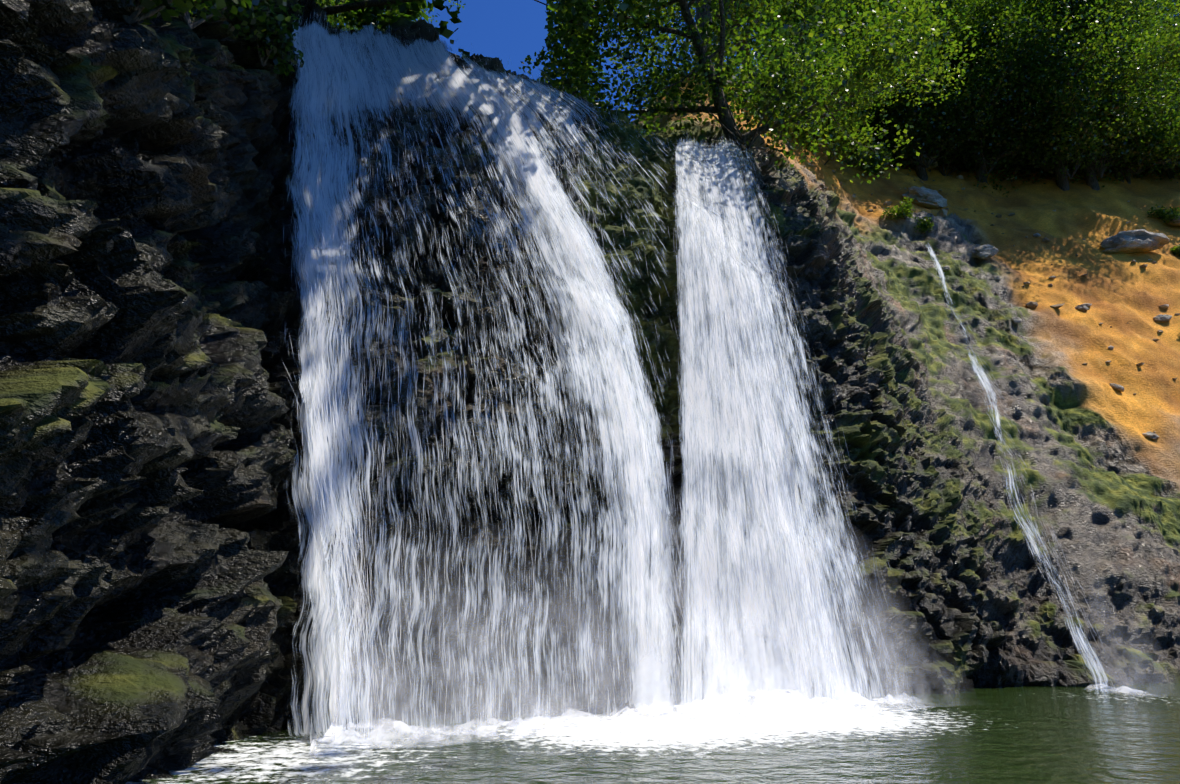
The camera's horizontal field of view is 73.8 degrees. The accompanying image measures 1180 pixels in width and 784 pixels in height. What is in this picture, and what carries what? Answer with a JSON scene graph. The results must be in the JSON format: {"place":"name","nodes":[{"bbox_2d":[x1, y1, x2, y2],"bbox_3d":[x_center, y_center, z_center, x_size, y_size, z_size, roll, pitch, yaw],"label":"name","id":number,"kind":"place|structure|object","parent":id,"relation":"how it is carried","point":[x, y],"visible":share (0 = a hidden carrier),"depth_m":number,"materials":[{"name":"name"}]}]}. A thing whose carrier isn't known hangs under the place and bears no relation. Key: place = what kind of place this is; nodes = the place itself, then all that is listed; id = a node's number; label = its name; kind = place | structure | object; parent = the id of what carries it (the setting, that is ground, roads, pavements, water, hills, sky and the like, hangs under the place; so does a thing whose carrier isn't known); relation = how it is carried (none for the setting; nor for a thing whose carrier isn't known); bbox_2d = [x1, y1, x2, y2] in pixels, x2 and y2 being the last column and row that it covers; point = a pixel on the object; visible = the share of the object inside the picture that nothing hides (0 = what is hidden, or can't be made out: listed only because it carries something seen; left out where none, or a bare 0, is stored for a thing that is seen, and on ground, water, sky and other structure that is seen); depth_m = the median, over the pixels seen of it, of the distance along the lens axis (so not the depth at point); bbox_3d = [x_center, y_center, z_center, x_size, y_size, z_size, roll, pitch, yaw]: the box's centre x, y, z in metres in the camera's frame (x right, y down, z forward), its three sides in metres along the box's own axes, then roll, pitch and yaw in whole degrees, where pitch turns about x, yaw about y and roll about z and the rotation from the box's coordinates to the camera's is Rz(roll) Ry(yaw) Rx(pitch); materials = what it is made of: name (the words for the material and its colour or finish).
{"place":"outdoors","nodes":[
{"label":"outdoors","id":0,"kind":"place"},
{"bbox_2d":[0,0,1179,783],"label":"cliff","id":1,"kind":"structure","parent":0,"point":[152,598],"depth_m":9.23,"materials":[{"name":"stone"}]},
{"bbox_2d":[119,0,1179,256],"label":"tree foliage","id":2,"kind":"object","parent":1,"relation":"on","point":[831,54],"visible":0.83,"depth_m":23.81,"materials":[{"name":"green plant"}]},
{"bbox_2d":[121,0,1179,234],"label":"tree branches","id":3,"kind":"object","parent":1,"relation":"on","point":[727,122],"visible":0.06,"depth_m":16.44,"materials":[{"name":"brown wood"}]},
{"bbox_2d":[857,143,889,164],"bbox_3d":[9.872,-8.161,27.422,1.216,1.249,1.195,0,-16,1],"label":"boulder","id":4,"kind":"object","parent":1,"relation":"on","point":[870,149],"visible":0.08,"depth_m":27.16,"materials":[{"name":"stone"}]},
{"bbox_2d":[907,154,937,169],"bbox_3d":[11.781,-8.158,27.888,0.947,0.821,0.881,0,-16,1],"label":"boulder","id":5,"kind":"object","parent":1,"relation":"on","point":[929,161],"visible":0.33,"depth_m":27.60,"materials":[{"name":"stone"}]},
{"bbox_2d":[902,186,946,208],"bbox_3d":[10.708,-6.183,25.221,1.354,0.854,0.819,0,-16,1],"label":"boulder","id":6,"kind":"object","parent":1,"relation":"on","point":[922,196],"visible":0.9,"depth_m":24.93,"materials":[{"name":"stone"}]},
{"bbox_2d":[747,114,1179,432],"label":"slope pebbles","id":7,"kind":"object","parent":1,"relation":"on","point":[943,213],"visible":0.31,"depth_m":22.86,"materials":[{"name":"stone"}]},
{"bbox_2d":[971,244,998,259],"bbox_3d":[11.266,-3.990,22.456,0.772,0.537,0.487,0,-16,1],"label":"boulder","id":8,"kind":"object","parent":1,"relation":"on","point":[987,251],"visible":0.98,"depth_m":22.31,"materials":[{"name":"stone"}]},
{"bbox_2d":[1011,317,1021,323],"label":"rock","id":9,"kind":"object","parent":1,"relation":"on","point":[1016,320],"visible":0.94,"depth_m":19.65,"materials":[{"name":"stone"}]},
{"bbox_2d":[1075,305,1088,311],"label":"rock","id":10,"kind":"object","parent":1,"relation":"on","point":[1083,308],"visible":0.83,"depth_m":20.52,"materials":[{"name":"stone"}]},
{"bbox_2d":[1109,383,1124,391],"bbox_3d":[11.964,-0.102,17.857,0.272,0.244,0.269,0,-16,1],"label":"rock","id":11,"kind":"object","parent":1,"relation":"on","point":[1119,388],"visible":0.85,"depth_m":17.76,"materials":[{"name":"stone"}]},
{"bbox_2d":[1100,229,1169,252],"bbox_3d":[16.155,-4.427,23.364,1.845,0.779,1.025,0,-16,1],"label":"boulder","id":12,"kind":"object","parent":1,"relation":"on","point":[1137,241],"visible":0.94,"depth_m":23.02,"materials":[{"name":"stone"}]},
{"bbox_2d":[1143,431,1158,438],"bbox_3d":[11.952,0.930,16.779,0.353,0.181,0.198,5,-17,-18],"label":"rock","id":13,"kind":"object","parent":1,"relation":"on","point":[1150,434],"visible":1,"depth_m":16.70,"materials":[{"name":"stone"}]},
{"bbox_2d":[1153,314,1171,321],"bbox_3d":[15.031,-1.929,20.678,0.430,0.230,0.286,0,-16,1],"label":"rock","id":14,"kind":"object","parent":1,"relation":"on","point":[1161,318],"visible":1,"depth_m":20.59,"materials":[{"name":"stone"}]},
{"bbox_2d":[1165,215,1179,225],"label":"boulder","id":15,"kind":"object","parent":1,"relation":"on","point":[1176,223],"visible":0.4,"depth_m":24.73,"materials":[{"name":"stone"}]},
{"bbox_2d":[126,683,1179,783],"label":"pool water","id":16,"kind":"structure","parent":0,"point":[1041,735],"depth_m":5.89,"materials":[{"name":"green liquid"}]},
{"bbox_2d":[284,21,1114,742],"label":"waterfall","id":17,"kind":"object","parent":16,"relation":"on","point":[732,443],"visible":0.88,"depth_m":9.65,"materials":[{"name":"liquid"}]},
{"bbox_2d":[281,12,1119,743],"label":"water droplets","id":18,"kind":"object","parent":16,"relation":"on","point":[331,472],"visible":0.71,"depth_m":9.09},
{"bbox_2d":[310,684,1152,761],"bbox_3d":[4.505,3.462,8.971,14.718,0.288,1.896,7,-17,-22],"label":"water foam","id":19,"kind":"object","parent":16,"relation":"on","point":[647,709],"visible":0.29,"depth_m":7.33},
{"bbox_2d":[331,481,1143,746],"bbox_3d":[4.627,2.318,9.406,14.628,2.604,1.284,6,-17,-21],"label":"water spray","id":20,"kind":"object","parent":19,"relation":"on","point":[660,676],"visible":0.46,"depth_m":7.73,"materials":[{"name":"white liquid"}]},
{"bbox_2d":[313,556,1178,756],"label":"water spray","id":21,"kind":"object","parent":16,"relation":"on","point":[736,676],"visible":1,"depth_m":7.02,"materials":[{"name":"white liquid"}]},
{"bbox_2d":[334,0,1176,121],"label":"sky","id":22,"kind":"structure","parent":0,"point":[510,31],"materials":[{"name":"blue"}]}
]}

